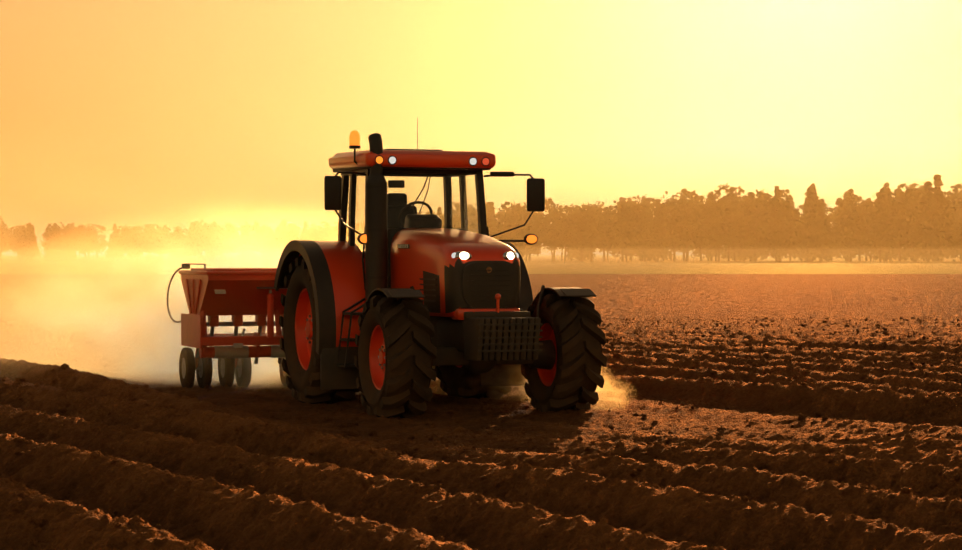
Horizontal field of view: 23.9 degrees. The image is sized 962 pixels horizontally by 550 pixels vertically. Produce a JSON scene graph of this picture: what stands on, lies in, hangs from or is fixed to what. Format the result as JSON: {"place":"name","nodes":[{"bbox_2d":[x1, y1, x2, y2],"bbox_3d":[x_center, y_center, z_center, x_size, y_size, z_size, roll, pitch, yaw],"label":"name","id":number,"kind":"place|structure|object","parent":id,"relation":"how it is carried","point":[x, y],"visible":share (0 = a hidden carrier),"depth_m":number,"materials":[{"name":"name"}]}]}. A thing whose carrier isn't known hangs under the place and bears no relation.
{"place":"outdoors","nodes":[
{"label":"outdoors","id":0,"kind":"place"},
{"bbox_2d":[0,254,961,549],"bbox_3d":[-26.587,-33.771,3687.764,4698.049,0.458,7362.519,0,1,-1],"label":"ground","id":1,"kind":"structure","parent":0,"point":[754,420],"depth_m":19.62,"materials":[{"name":"soil"}]},
{"bbox_2d":[0,228,12,251],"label":"tree","id":2,"kind":"object","parent":1,"relation":"on","point":[5,238],"depth_m":540.78,"materials":[{"name":"brown plant"}]},
{"bbox_2d":[0,223,16,259],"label":"tree","id":3,"kind":"object","parent":1,"relation":"on","point":[7,235],"depth_m":556.42,"materials":[{"name":"brown plant"}]},
{"bbox_2d":[10,223,27,260],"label":"tree","id":4,"kind":"object","parent":1,"relation":"on","point":[20,232],"depth_m":562.44,"materials":[{"name":"brown plant"}]},
{"bbox_2d":[18,222,40,259],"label":"tree","id":5,"kind":"object","parent":1,"relation":"on","point":[32,246],"depth_m":543.17,"materials":[{"name":"brown plant"}]},
{"bbox_2d":[43,223,60,260],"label":"tree","id":6,"kind":"object","parent":1,"relation":"on","point":[51,251],"depth_m":554.54,"materials":[{"name":"brown plant"}]},
{"bbox_2d":[42,222,71,256],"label":"tree","id":7,"kind":"object","parent":1,"relation":"on","point":[52,228],"depth_m":541.64,"materials":[{"name":"brown plant"}]},
{"bbox_2d":[59,226,74,259],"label":"tree","id":8,"kind":"object","parent":1,"relation":"on","point":[66,248],"depth_m":545.37,"materials":[{"name":"brown plant"}]},
{"bbox_2d":[60,228,79,260],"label":"tree","id":9,"kind":"object","parent":1,"relation":"on","point":[73,240],"depth_m":551.61,"materials":[{"name":"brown plant"}]},
{"bbox_2d":[73,223,95,259],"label":"tree","id":10,"kind":"object","parent":1,"relation":"on","point":[79,235],"depth_m":564.53,"materials":[{"name":"brown plant"}]},
{"bbox_2d":[77,224,97,254],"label":"tree","id":11,"kind":"object","parent":1,"relation":"on","point":[90,239],"depth_m":537.22,"materials":[{"name":"brown plant"}]},
{"bbox_2d":[89,225,107,260],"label":"tree","id":12,"kind":"object","parent":1,"relation":"on","point":[99,237],"depth_m":556.91,"materials":[{"name":"brown plant"}]},
{"bbox_2d":[107,223,125,259],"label":"tree","id":13,"kind":"object","parent":1,"relation":"on","point":[115,229],"depth_m":536.71,"materials":[{"name":"brown plant"}]},
{"bbox_2d":[114,225,132,250],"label":"tree","id":14,"kind":"object","parent":1,"relation":"on","point":[126,227],"depth_m":548.09,"materials":[{"name":"brown plant"}]},
{"bbox_2d":[127,228,140,260],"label":"tree","id":15,"kind":"object","parent":1,"relation":"on","point":[133,252],"depth_m":548.56,"materials":[{"name":"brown plant"}]},
{"bbox_2d":[128,224,152,253],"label":"tree","id":16,"kind":"object","parent":1,"relation":"on","point":[137,231],"depth_m":536.02,"materials":[{"name":"brown plant"}]},
{"bbox_2d":[142,224,156,260],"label":"tree","id":17,"kind":"object","parent":1,"relation":"on","point":[150,235],"depth_m":566.34,"materials":[{"name":"brown plant"}]},
{"bbox_2d":[150,224,170,257],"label":"tree","id":18,"kind":"object","parent":1,"relation":"on","point":[161,244],"depth_m":540.84,"materials":[{"name":"brown plant"}]},
{"bbox_2d":[163,230,181,257],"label":"tree","id":19,"kind":"object","parent":1,"relation":"on","point":[173,242],"depth_m":551.10,"materials":[{"name":"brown plant"}]},
{"bbox_2d":[169,226,187,258],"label":"tree","id":20,"kind":"object","parent":1,"relation":"on","point":[180,243],"depth_m":559.62,"materials":[{"name":"brown plant"}]},
{"bbox_2d":[183,222,201,256],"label":"tree","id":21,"kind":"object","parent":1,"relation":"on","point":[190,249],"depth_m":546.06,"materials":[{"name":"brown plant"}]},
{"bbox_2d":[186,222,207,259],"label":"tree","id":22,"kind":"object","parent":1,"relation":"on","point":[191,238],"depth_m":538.48,"materials":[{"name":"brown plant"}]},
{"bbox_2d":[199,223,219,258],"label":"tree","id":23,"kind":"object","parent":1,"relation":"on","point":[211,236],"depth_m":542.64,"materials":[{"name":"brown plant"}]},
{"bbox_2d":[201,228,227,252],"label":"tree","id":24,"kind":"object","parent":1,"relation":"on","point":[213,238],"depth_m":536.64,"materials":[{"name":"brown plant"}]},
{"bbox_2d":[269,222,297,251],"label":"tree","id":25,"kind":"object","parent":1,"relation":"on","point":[279,241],"depth_m":525.82,"materials":[{"name":"plant"}]},
{"bbox_2d":[167,263,440,387],"bbox_3d":[-1.872,0.678,29.987,4.240,1.662,2.147,0,1,-20],"label":"seed drill","id":26,"kind":"object","parent":1,"relation":"on","point":[215,282],"depth_m":29.27,"materials":[{"name":"metal"}]},
{"bbox_2d":[301,231,319,240],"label":"tree","id":27,"kind":"object","parent":1,"relation":"on","point":[313,236],"depth_m":527.05,"materials":[{"name":"plant"}]},
{"bbox_2d":[320,222,337,238],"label":"tree","id":28,"kind":"object","parent":1,"relation":"on","point":[329,231],"depth_m":544.84,"materials":[{"name":"plant"}]},
{"bbox_2d":[436,207,443,227],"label":"tree","id":29,"kind":"object","parent":1,"relation":"on","point":[440,217],"depth_m":524.65,"materials":[{"name":"brown plant"}]},
{"bbox_2d":[274,118,606,417],"bbox_3d":[-0.531,-0.167,26.717,2.804,3.455,5.212,0,1,-20],"label":"tractor","id":30,"kind":"object","parent":1,"relation":"on","point":[395,308],"visible":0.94,"depth_m":26.06,"materials":[{"name":"metal"}]},
{"bbox_2d":[441,202,472,231],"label":"tree","id":31,"kind":"object","parent":1,"relation":"on","point":[458,207],"depth_m":514.33,"materials":[{"name":"brown plant"}]},
{"bbox_2d":[453,203,501,238],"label":"tree","id":32,"kind":"object","parent":1,"relation":"on","point":[475,229],"depth_m":512.99,"materials":[{"name":"brown plant"}]},
{"bbox_2d":[486,202,498,238],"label":"tree","id":33,"kind":"object","parent":1,"relation":"on","point":[493,210],"depth_m":543.17,"materials":[{"name":"brown plant"}]},
{"bbox_2d":[494,211,525,239],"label":"tree","id":34,"kind":"object","parent":1,"relation":"on","point":[504,226],"depth_m":526.19,"materials":[{"name":"brown plant"}]},
{"bbox_2d":[495,202,525,232],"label":"tree","id":35,"kind":"object","parent":1,"relation":"on","point":[500,214],"depth_m":559.37,"materials":[{"name":"brown plant"}]},
{"bbox_2d":[504,209,527,256],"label":"tree","id":36,"kind":"object","parent":1,"relation":"on","point":[512,225],"depth_m":519.76,"materials":[{"name":"brown plant"}]},
{"bbox_2d":[503,202,540,256],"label":"tree","id":37,"kind":"object","parent":1,"relation":"on","point":[521,219],"depth_m":529.98,"materials":[{"name":"brown plant"}]},
{"bbox_2d":[510,205,546,260],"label":"tree","id":38,"kind":"object","parent":1,"relation":"on","point":[522,234],"depth_m":513.59,"materials":[{"name":"brown plant"}]},
{"bbox_2d":[525,219,540,260],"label":"tree","id":39,"kind":"object","parent":1,"relation":"on","point":[534,251],"depth_m":545.68,"materials":[{"name":"brown plant"}]},
{"bbox_2d":[531,213,565,260],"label":"tree","id":40,"kind":"object","parent":1,"relation":"on","point":[543,241],"depth_m":515.19,"materials":[{"name":"brown plant"}]},
{"bbox_2d":[530,196,577,260],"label":"tree","id":41,"kind":"object","parent":1,"relation":"on","point":[557,209],"depth_m":522.94,"materials":[{"name":"brown plant"}]},
{"bbox_2d":[558,205,578,260],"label":"tree","id":42,"kind":"object","parent":1,"relation":"on","point":[566,240],"depth_m":536.30,"materials":[{"name":"brown plant"}]},
{"bbox_2d":[564,204,598,259],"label":"tree","id":43,"kind":"object","parent":1,"relation":"on","point":[578,232],"depth_m":525.04,"materials":[{"name":"brown plant"}]},
{"bbox_2d":[568,247,595,260],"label":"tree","id":44,"kind":"object","parent":1,"relation":"on","point":[574,253],"depth_m":541.50,"materials":[{"name":"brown plant"}]},
{"bbox_2d":[566,211,598,260],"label":"tree","id":45,"kind":"object","parent":1,"relation":"on","point":[569,239],"depth_m":506.60,"materials":[{"name":"brown plant"}]},
{"bbox_2d":[565,201,608,260],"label":"tree","id":46,"kind":"object","parent":1,"relation":"on","point":[598,227],"depth_m":514.22,"materials":[{"name":"brown plant"}]},
{"bbox_2d":[575,206,620,260],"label":"tree","id":47,"kind":"object","parent":1,"relation":"on","point":[605,241],"depth_m":519.15,"materials":[{"name":"brown plant"}]},
{"bbox_2d":[609,197,636,258],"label":"tree","id":48,"kind":"object","parent":1,"relation":"on","point":[618,248],"depth_m":526.71,"materials":[{"name":"brown plant"}]},
{"bbox_2d":[602,200,646,260],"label":"tree","id":49,"kind":"object","parent":1,"relation":"on","point":[621,209],"depth_m":503.60,"materials":[{"name":"brown plant"}]},
{"bbox_2d":[613,201,638,260],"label":"tree","id":50,"kind":"object","parent":1,"relation":"on","point":[624,252],"depth_m":533.82,"materials":[{"name":"brown plant"}]},
{"bbox_2d":[625,196,654,260],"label":"tree","id":51,"kind":"object","parent":1,"relation":"on","point":[630,198],"depth_m":531.80,"materials":[{"name":"brown plant"}]},
{"bbox_2d":[628,194,655,260],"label":"tree","id":52,"kind":"object","parent":1,"relation":"on","point":[638,197],"depth_m":521.07,"materials":[{"name":"brown plant"}]},
{"bbox_2d":[629,198,661,260],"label":"tree","id":53,"kind":"object","parent":1,"relation":"on","point":[643,223],"depth_m":505.30,"materials":[{"name":"brown plant"}]},
{"bbox_2d":[649,199,672,260],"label":"tree","id":54,"kind":"object","parent":1,"relation":"on","point":[659,225],"depth_m":508.04,"materials":[{"name":"brown plant"}]},
{"bbox_2d":[661,226,678,260],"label":"tree","id":55,"kind":"object","parent":1,"relation":"on","point":[671,246],"depth_m":530.28,"materials":[{"name":"brown plant"}]},
{"bbox_2d":[652,191,690,260],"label":"tree","id":56,"kind":"object","parent":1,"relation":"on","point":[668,223],"depth_m":519.71,"materials":[{"name":"brown plant"}]},
{"bbox_2d":[669,188,695,260],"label":"tree","id":57,"kind":"object","parent":1,"relation":"on","point":[682,246],"depth_m":549.67,"materials":[{"name":"brown plant"}]},
{"bbox_2d":[665,189,700,260],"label":"tree","id":58,"kind":"object","parent":1,"relation":"on","point":[682,206],"depth_m":530.16,"materials":[{"name":"brown plant"}]},
{"bbox_2d":[668,190,715,260],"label":"tree","id":59,"kind":"object","parent":1,"relation":"on","point":[693,231],"depth_m":505.60,"materials":[{"name":"brown plant"}]},
{"bbox_2d":[680,195,713,260],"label":"tree","id":60,"kind":"object","parent":1,"relation":"on","point":[698,242],"depth_m":519.78,"materials":[{"name":"brown plant"}]},
{"bbox_2d":[691,243,723,259],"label":"tree","id":61,"kind":"object","parent":1,"relation":"on","point":[710,248],"depth_m":534.66,"materials":[{"name":"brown plant"}]},
{"bbox_2d":[695,200,734,260],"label":"tree","id":62,"kind":"object","parent":1,"relation":"on","point":[714,241],"depth_m":503.04,"materials":[{"name":"brown plant"}]},
{"bbox_2d":[696,190,738,260],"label":"tree","id":63,"kind":"object","parent":1,"relation":"on","point":[709,196],"depth_m":515.08,"materials":[{"name":"brown plant"}]},
{"bbox_2d":[701,182,763,260],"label":"tree","id":64,"kind":"object","parent":1,"relation":"on","point":[739,190],"depth_m":514.00,"materials":[{"name":"brown plant"}]},
{"bbox_2d":[721,200,743,260],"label":"tree","id":65,"kind":"object","parent":1,"relation":"on","point":[726,254],"depth_m":532.63,"materials":[{"name":"brown plant"}]},
{"bbox_2d":[709,193,756,260],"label":"tree","id":66,"kind":"object","parent":1,"relation":"on","point":[739,225],"depth_m":501.99,"materials":[{"name":"brown plant"}]},
{"bbox_2d":[730,188,772,260],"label":"tree","id":67,"kind":"object","parent":1,"relation":"on","point":[758,220],"depth_m":503.47,"materials":[{"name":"brown plant"}]},
{"bbox_2d":[736,192,769,260],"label":"tree","id":68,"kind":"object","parent":1,"relation":"on","point":[746,247],"depth_m":509.06,"materials":[{"name":"brown plant"}]},
{"bbox_2d":[740,194,786,221],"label":"tree","id":69,"kind":"object","parent":1,"relation":"on","point":[759,201],"depth_m":528.37,"materials":[{"name":"brown plant"}]},
{"bbox_2d":[759,186,796,260],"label":"tree","id":70,"kind":"object","parent":1,"relation":"on","point":[778,226],"depth_m":500.58,"materials":[{"name":"brown plant"}]},
{"bbox_2d":[759,189,803,260],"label":"tree","id":71,"kind":"object","parent":1,"relation":"on","point":[794,209],"depth_m":506.81,"materials":[{"name":"brown plant"}]},
{"bbox_2d":[781,196,797,260],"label":"tree","id":72,"kind":"object","parent":1,"relation":"on","point":[791,241],"depth_m":545.24,"materials":[{"name":"brown plant"}]},
{"bbox_2d":[796,198,809,260],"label":"tree","id":73,"kind":"object","parent":1,"relation":"on","point":[806,199],"depth_m":510.44,"materials":[{"name":"brown plant"}]},
{"bbox_2d":[794,187,816,260],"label":"tree","id":74,"kind":"object","parent":1,"relation":"on","point":[800,222],"depth_m":522.19,"materials":[{"name":"brown plant"}]},
{"bbox_2d":[792,183,828,260],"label":"tree","id":75,"kind":"object","parent":1,"relation":"on","point":[815,218],"depth_m":499.53,"materials":[{"name":"brown plant"}]},
{"bbox_2d":[806,199,834,261],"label":"tree","id":76,"kind":"object","parent":1,"relation":"on","point":[828,241],"depth_m":497.90,"materials":[{"name":"brown plant"}]},
{"bbox_2d":[825,206,837,260],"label":"tree","id":77,"kind":"object","parent":1,"relation":"on","point":[827,210],"depth_m":522.89,"materials":[{"name":"brown plant"}]},
{"bbox_2d":[827,195,871,260],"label":"tree","id":78,"kind":"object","parent":1,"relation":"on","point":[859,211],"depth_m":505.52,"materials":[{"name":"brown plant"}]},
{"bbox_2d":[830,189,872,261],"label":"tree","id":79,"kind":"object","parent":1,"relation":"on","point":[842,220],"depth_m":493.67,"materials":[{"name":"brown plant"}]},
{"bbox_2d":[839,191,865,260],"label":"tree","id":80,"kind":"object","parent":1,"relation":"on","point":[844,203],"depth_m":533.54,"materials":[{"name":"brown plant"}]},
{"bbox_2d":[845,196,874,259],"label":"tree","id":81,"kind":"object","parent":1,"relation":"on","point":[859,257],"depth_m":526.85,"materials":[{"name":"brown plant"}]},
{"bbox_2d":[860,199,874,260],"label":"tree","id":82,"kind":"object","parent":1,"relation":"on","point":[867,207],"depth_m":517.58,"materials":[{"name":"brown plant"}]},
{"bbox_2d":[863,192,895,261],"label":"tree","id":83,"kind":"object","parent":1,"relation":"on","point":[879,208],"depth_m":492.27,"materials":[{"name":"brown plant"}]},
{"bbox_2d":[868,182,906,260],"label":"tree","id":84,"kind":"object","parent":1,"relation":"on","point":[887,185],"depth_m":503.74,"materials":[{"name":"brown plant"}]},
{"bbox_2d":[869,183,921,261],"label":"tree","id":85,"kind":"object","parent":1,"relation":"on","point":[905,225],"depth_m":493.56,"materials":[{"name":"brown plant"}]},
{"bbox_2d":[894,183,924,260],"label":"tree","id":86,"kind":"object","parent":1,"relation":"on","point":[912,186],"depth_m":535.02,"materials":[{"name":"brown plant"}]},
{"bbox_2d":[901,189,932,260],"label":"tree","id":87,"kind":"object","parent":1,"relation":"on","point":[919,206],"depth_m":501.58,"materials":[{"name":"brown plant"}]},
{"bbox_2d":[908,181,933,259],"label":"tree","id":88,"kind":"object","parent":1,"relation":"on","point":[922,217],"depth_m":489.12,"materials":[{"name":"brown plant"}]},
{"bbox_2d":[907,184,946,260],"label":"tree","id":89,"kind":"object","parent":1,"relation":"on","point":[923,190],"depth_m":518.19,"materials":[{"name":"brown plant"}]},
{"bbox_2d":[916,174,958,261],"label":"tree","id":90,"kind":"object","parent":1,"relation":"on","point":[949,235],"depth_m":484.87,"materials":[{"name":"brown plant"}]},
{"bbox_2d":[941,191,961,260],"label":"tree","id":91,"kind":"object","parent":1,"relation":"on","point":[957,210],"depth_m":501.43,"materials":[{"name":"brown plant"}]},
{"bbox_2d":[947,184,961,223],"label":"tree","id":92,"kind":"object","parent":1,"relation":"on","point":[958,186],"depth_m":513.34,"materials":[{"name":"brown plant"}]},
{"bbox_2d":[951,214,961,259],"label":"tree","id":93,"kind":"object","parent":1,"relation":"on","point":[959,239],"depth_m":485.20,"materials":[{"name":"brown plant"}]},
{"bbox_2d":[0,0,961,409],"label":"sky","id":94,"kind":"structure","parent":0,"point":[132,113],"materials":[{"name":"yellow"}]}
]}

